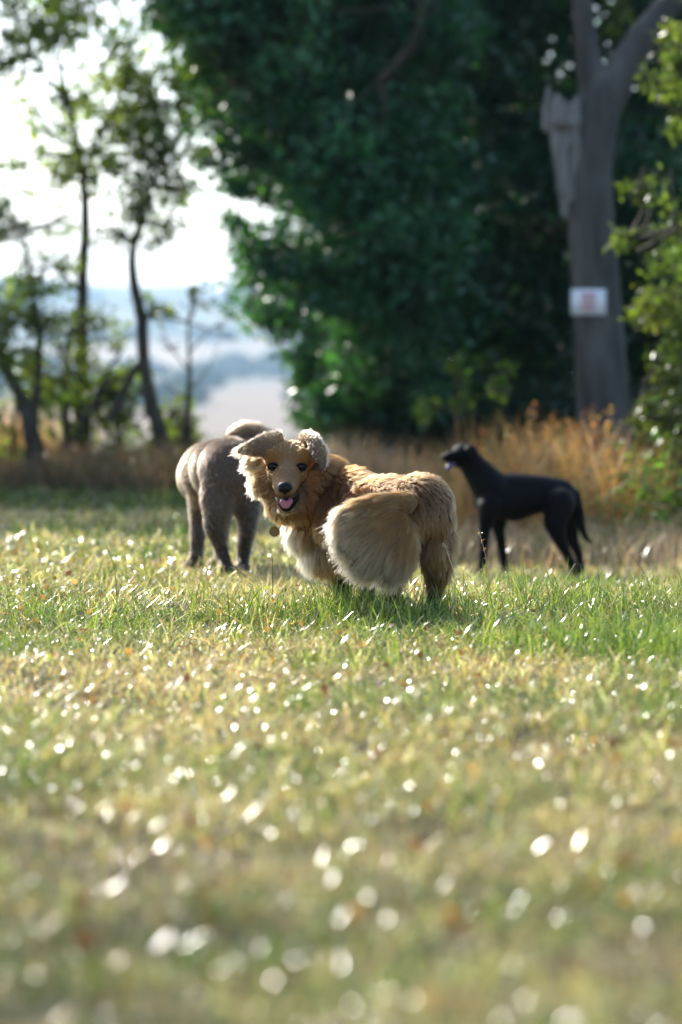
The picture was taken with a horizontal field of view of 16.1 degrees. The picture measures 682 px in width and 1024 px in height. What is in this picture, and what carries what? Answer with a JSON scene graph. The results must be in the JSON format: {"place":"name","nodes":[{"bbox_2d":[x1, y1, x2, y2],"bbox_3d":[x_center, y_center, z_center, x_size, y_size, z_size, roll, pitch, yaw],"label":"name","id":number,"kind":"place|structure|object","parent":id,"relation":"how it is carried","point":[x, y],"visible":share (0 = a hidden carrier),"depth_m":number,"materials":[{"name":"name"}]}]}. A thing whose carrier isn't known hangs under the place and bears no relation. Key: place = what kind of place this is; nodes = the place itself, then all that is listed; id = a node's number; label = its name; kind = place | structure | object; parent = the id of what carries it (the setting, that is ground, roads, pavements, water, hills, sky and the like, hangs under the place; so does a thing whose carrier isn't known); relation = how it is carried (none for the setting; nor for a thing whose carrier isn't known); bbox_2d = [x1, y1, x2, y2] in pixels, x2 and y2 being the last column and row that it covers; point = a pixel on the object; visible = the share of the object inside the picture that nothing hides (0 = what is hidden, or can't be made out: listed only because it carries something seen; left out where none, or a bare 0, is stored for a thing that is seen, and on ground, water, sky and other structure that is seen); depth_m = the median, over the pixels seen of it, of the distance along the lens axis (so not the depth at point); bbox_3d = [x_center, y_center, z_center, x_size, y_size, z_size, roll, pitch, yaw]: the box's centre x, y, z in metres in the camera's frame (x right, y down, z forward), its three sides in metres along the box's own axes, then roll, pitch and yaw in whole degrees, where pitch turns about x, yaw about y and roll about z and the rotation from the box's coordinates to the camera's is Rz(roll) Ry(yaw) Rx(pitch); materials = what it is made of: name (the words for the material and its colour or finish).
{"place":"outdoors","nodes":[
{"label":"outdoors","id":0,"kind":"place"},
{"bbox_2d":[0,392,111,466],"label":"golden grass","id":1,"kind":"structure","parent":0,"point":[7,420],"depth_m":25.13,"materials":[{"name":"brown plant"}]},
{"bbox_2d":[0,430,409,494],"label":"tall dry grass","id":2,"kind":"structure","parent":0,"point":[120,470],"depth_m":22.55,"materials":[{"name":"brown plant"}]},
{"bbox_2d":[0,0,650,284],"label":"sky","id":3,"kind":"structure","parent":0,"point":[189,261],"materials":[{"name":"white"}]},
{"bbox_2d":[0,276,681,1023],"bbox_3d":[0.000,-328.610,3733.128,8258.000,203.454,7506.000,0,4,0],"label":"ground","id":4,"kind":"structure","parent":0,"point":[236,400],"depth_m":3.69,"materials":[{"name":"green plant"}]},
{"bbox_2d":[0,350,56,471],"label":"hedge bush","id":5,"kind":"object","parent":4,"relation":"on","point":[11,431],"visible":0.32,"depth_m":24.56,"materials":[{"name":"green plant"}]},
{"bbox_2d":[0,175,90,485],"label":"hawthorn tree","id":6,"kind":"object","parent":4,"relation":"on","point":[28,411],"visible":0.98,"depth_m":23.06,"materials":[{"name":"green plant"}]},
{"bbox_2d":[4,356,103,467],"bbox_3d":[-2.865,-0.886,24.943,1.115,1.483,1.196,0,4,0],"label":"hedge bush","id":7,"kind":"object","parent":4,"relation":"on","point":[59,420],"visible":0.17,"depth_m":24.79,"materials":[{"name":"green plant"}]},
{"bbox_2d":[22,300,165,479],"bbox_3d":[-2.435,-1.083,23.708,1.378,1.974,1.539,0,4,0],"label":"elder bush","id":8,"kind":"object","parent":4,"relation":"on","point":[96,403],"visible":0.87,"depth_m":23.57,"materials":[{"name":"green plant"}]},
{"bbox_2d":[0,0,217,463],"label":"ash tree","id":9,"kind":"object","parent":4,"relation":"on","point":[126,76],"visible":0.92,"depth_m":23.83,"materials":[{"name":"green plant"}]},
{"bbox_2d":[106,545,117,604],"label":"grass stalk","id":10,"kind":"object","parent":4,"relation":"on","point":[115,576],"depth_m":8.34,"materials":[{"name":"green"}]},
{"bbox_2d":[90,356,178,462],"bbox_3d":[-2.179,-0.843,24.573,0.808,1.480,1.064,-3,5,-35],"label":"hedge bush","id":11,"kind":"object","parent":4,"relation":"on","point":[117,436],"visible":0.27,"depth_m":24.49,"materials":[{"name":"green plant"}]},
{"bbox_2d":[79,91,238,477],"bbox_3d":[-1.775,-2.061,23.452,1.542,3.984,0.991,0,4,0],"label":"crooked tree","id":12,"kind":"object","parent":4,"relation":"on","point":[143,194],"visible":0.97,"depth_m":23.41,"materials":[{"name":"green plant"}]},
{"bbox_2d":[122,384,210,460],"bbox_3d":[-1.802,-0.724,24.866,0.924,1.202,1.320,0,4,0],"label":"hedge bush","id":13,"kind":"object","parent":4,"relation":"on","point":[177,417],"visible":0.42,"depth_m":24.69,"materials":[{"name":"green plant"}]},
{"bbox_2d":[159,294,228,455],"bbox_3d":[-1.452,-1.143,23.860,0.690,2.109,0.237,0,4,0],"label":"dead sapling","id":14,"kind":"object","parent":4,"relation":"on","point":[187,430],"visible":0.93,"depth_m":23.85,"materials":[{"name":"grey wood"}]},
{"bbox_2d":[176,420,273,577],"bbox_3d":[-0.579,-0.071,10.620,0.335,0.672,1.387,-1,4,-16],"label":"dog","id":15,"kind":"object","parent":4,"relation":"on","point":[211,481],"visible":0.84,"depth_m":10.08},
{"bbox_2d":[269,548,272,599],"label":"grass stalk","id":16,"kind":"object","parent":4,"relation":"on","point":[272,574],"depth_m":8.13,"materials":[{"name":"green"}]},
{"bbox_2d":[0,289,560,406],"bbox_3d":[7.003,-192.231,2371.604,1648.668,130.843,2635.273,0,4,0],"label":"distant copses","id":17,"kind":"object","parent":4,"relation":"on","point":[235,364],"visible":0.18,"depth_m":1912.20,"materials":[{"name":"blue"}]},
{"bbox_2d":[123,0,511,465],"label":"dense tree","id":18,"kind":"object","parent":4,"relation":"on","point":[326,113],"visible":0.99,"depth_m":23.69,"materials":[{"name":"green plant"}]},
{"bbox_2d":[0,616,681,817],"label":"grass","id":19,"kind":"structure","parent":4,"relation":"on","point":[654,672],"depth_m":5.17,"materials":[{"name":"green plant"}]},
{"bbox_2d":[0,548,681,646],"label":"meadow grass","id":20,"kind":"structure","parent":4,"relation":"on","point":[148,575],"depth_m":8.38,"materials":[{"name":"green plant"}]},
{"bbox_2d":[0,575,681,1023],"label":"clover leaves","id":21,"kind":"object","parent":4,"relation":"on","point":[494,931],"visible":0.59,"depth_m":3.90,"materials":[{"name":"green plant"}]},
{"bbox_2d":[1,555,681,678],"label":"grass tufts","id":22,"kind":"object","parent":4,"relation":"on","point":[644,640],"visible":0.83,"depth_m":7.31,"materials":[{"name":"green plant"}]},
{"bbox_2d":[1,570,681,1023],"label":"fallen leaves","id":23,"kind":"object","parent":4,"relation":"on","point":[85,938],"visible":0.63,"depth_m":4.25,"materials":[{"name":"brown plant"}]},
{"bbox_2d":[229,428,462,619],"bbox_3d":[0.018,0.048,8.001,0.511,0.619,0.693,-2,5,-31],"label":"dog","id":24,"kind":"object","parent":4,"relation":"on","point":[340,517],"visible":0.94,"depth_m":7.89},
{"bbox_2d":[281,368,431,467],"bbox_3d":[0.280,-0.774,25.413,1.636,1.490,1.796,-2,4,-22],"label":"thicket","id":25,"kind":"object","parent":4,"relation":"on","point":[370,422],"visible":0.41,"depth_m":25.01,"materials":[{"name":"green plant"}]},
{"bbox_2d":[271,20,550,444],"bbox_3d":[0.719,-4.633,31.408,3.977,9.298,4.599,0,4,0],"label":"back tree","id":26,"kind":"object","parent":4,"relation":"on","point":[280,340],"depth_m":30.77,"materials":[{"name":"green plant"}]},
{"bbox_2d":[369,367,522,479],"bbox_3d":[1.133,-0.732,25.189,1.771,1.570,1.781,0,4,0],"label":"thicket","id":27,"kind":"object","parent":4,"relation":"on","point":[480,382],"visible":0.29,"depth_m":25.17,"materials":[{"name":"green plant"}]},
{"bbox_2d":[442,543,454,613],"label":"grass stalk","id":28,"kind":"object","parent":4,"relation":"on","point":[454,574],"depth_m":7.73,"materials":[{"name":"beige"}]},
{"bbox_2d":[411,348,519,484],"bbox_3d":[1.057,-0.585,20.528,0.922,1.627,0.439,0,4,0],"label":"sapling","id":29,"kind":"object","parent":4,"relation":"on","point":[420,408],"visible":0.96,"depth_m":20.45,"materials":[{"name":"green plant"}]},
{"bbox_2d":[477,528,491,606],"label":"grass stalk","id":30,"kind":"object","parent":4,"relation":"on","point":[484,558],"depth_m":8.03,"materials":[{"name":"beige"}]},
{"bbox_2d":[440,443,591,578],"bbox_3d":[0.938,-0.003,13.034,0.848,0.743,0.347,-1,4,-9],"label":"dog","id":31,"kind":"object","parent":4,"relation":"on","point":[500,499],"visible":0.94,"depth_m":12.93},
{"bbox_2d":[460,363,576,464],"bbox_3d":[2.065,-0.740,24.824,1.728,1.580,1.773,0,4,0],"label":"thicket","id":32,"kind":"object","parent":4,"relation":"on","point":[547,403],"visible":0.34,"depth_m":24.41,"materials":[{"name":"green plant"}]},
{"bbox_2d":[373,409,681,549],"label":"rusty weeds","id":33,"kind":"object","parent":4,"relation":"on","point":[579,480],"visible":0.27,"depth_m":16.09,"materials":[{"name":"brown plant"}]},
{"bbox_2d":[391,0,681,470],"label":"woodland tree","id":34,"kind":"object","parent":4,"relation":"on","point":[531,329],"visible":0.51,"depth_m":25.59,"materials":[{"name":"green plant"}]},
{"bbox_2d":[467,401,618,507],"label":"dock seed heads","id":35,"kind":"object","parent":4,"relation":"on","point":[575,430],"visible":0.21,"depth_m":16.87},
{"bbox_2d":[449,2,667,437],"bbox_3d":[2.974,-4.952,32.574,5.372,9.563,4.436,0,4,0],"label":"back tree","id":36,"kind":"object","parent":4,"relation":"on","point":[570,76],"depth_m":31.87,"materials":[{"name":"green plant"}]},
{"bbox_2d":[560,564,574,613],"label":"grass stalk","id":37,"kind":"object","parent":4,"relation":"on","point":[560,589],"depth_m":7.94,"materials":[{"name":"green"}]},
{"bbox_2d":[455,508,681,574],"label":"bank grass","id":38,"kind":"structure","parent":4,"relation":"on","point":[634,544],"depth_m":14.22,"materials":[{"name":"green plant"}]},
{"bbox_2d":[542,0,681,481],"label":"broken tree","id":39,"kind":"object","parent":4,"relation":"on","point":[580,130],"visible":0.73,"depth_m":20.70,"materials":[{"name":"grey plant"}]},
{"bbox_2d":[571,289,605,314],"bbox_3d":[2.113,-1.792,20.640,0.296,0.222,0.022,0,4,0],"label":"notice sign","id":40,"kind":"object","parent":39,"relation":"attached to","point":[588,301],"visible":1,"depth_m":20.64,"materials":[{"name":"white"}]},
{"bbox_2d":[554,375,681,496],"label":"thicket","id":41,"kind":"object","parent":4,"relation":"on","point":[636,393],"visible":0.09,"depth_m":24.25,"materials":[{"name":"green plant"}]},
{"bbox_2d":[577,421,681,545],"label":"nettle leaves","id":42,"kind":"object","parent":4,"relation":"on","point":[645,489],"visible":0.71,"depth_m":15.77,"materials":[{"name":"green plant"}]},
{"bbox_2d":[599,0,681,147],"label":"overhanging tree","id":43,"kind":"object","parent":4,"relation":"on","point":[662,82],"visible":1,"depth_m":17.61,"materials":[{"name":"green plant"}]},
{"bbox_2d":[629,553,652,609],"bbox_3d":[1.009,0.245,8.138,0.087,0.224,0.003,0,4,0],"label":"grass stalk","id":44,"kind":"object","parent":4,"relation":"on","point":[647,580],"depth_m":8.13,"materials":[{"name":"green"}]},
{"bbox_2d":[602,162,681,518],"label":"hedge shrub","id":45,"kind":"object","parent":4,"relation":"on","point":[659,311],"visible":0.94,"depth_m":16.85,"materials":[{"name":"green plant"}]},
{"bbox_2d":[605,2,679,472],"bbox_3d":[5.359,-4.813,30.944,4.982,9.281,4.493,0,4,0],"label":"back tree","id":46,"kind":"object","parent":4,"relation":"on","point":[638,136],"depth_m":30.88,"materials":[{"name":"green plant"}]},
{"bbox_2d":[0,498,681,587],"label":"back grass","id":47,"kind":"structure","parent":0,"point":[153,536],"depth_m":12.93,"materials":[{"name":"green plant"}]},
{"bbox_2d":[0,479,681,520],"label":"shaded grass","id":48,"kind":"structure","parent":0,"point":[68,497],"depth_m":19.19,"materials":[{"name":"plant"}]},
{"bbox_2d":[274,419,510,485],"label":"dry grass","id":49,"kind":"structure","parent":0,"point":[395,468],"depth_m":19.86,"materials":[{"name":"brown plant"}]}
]}

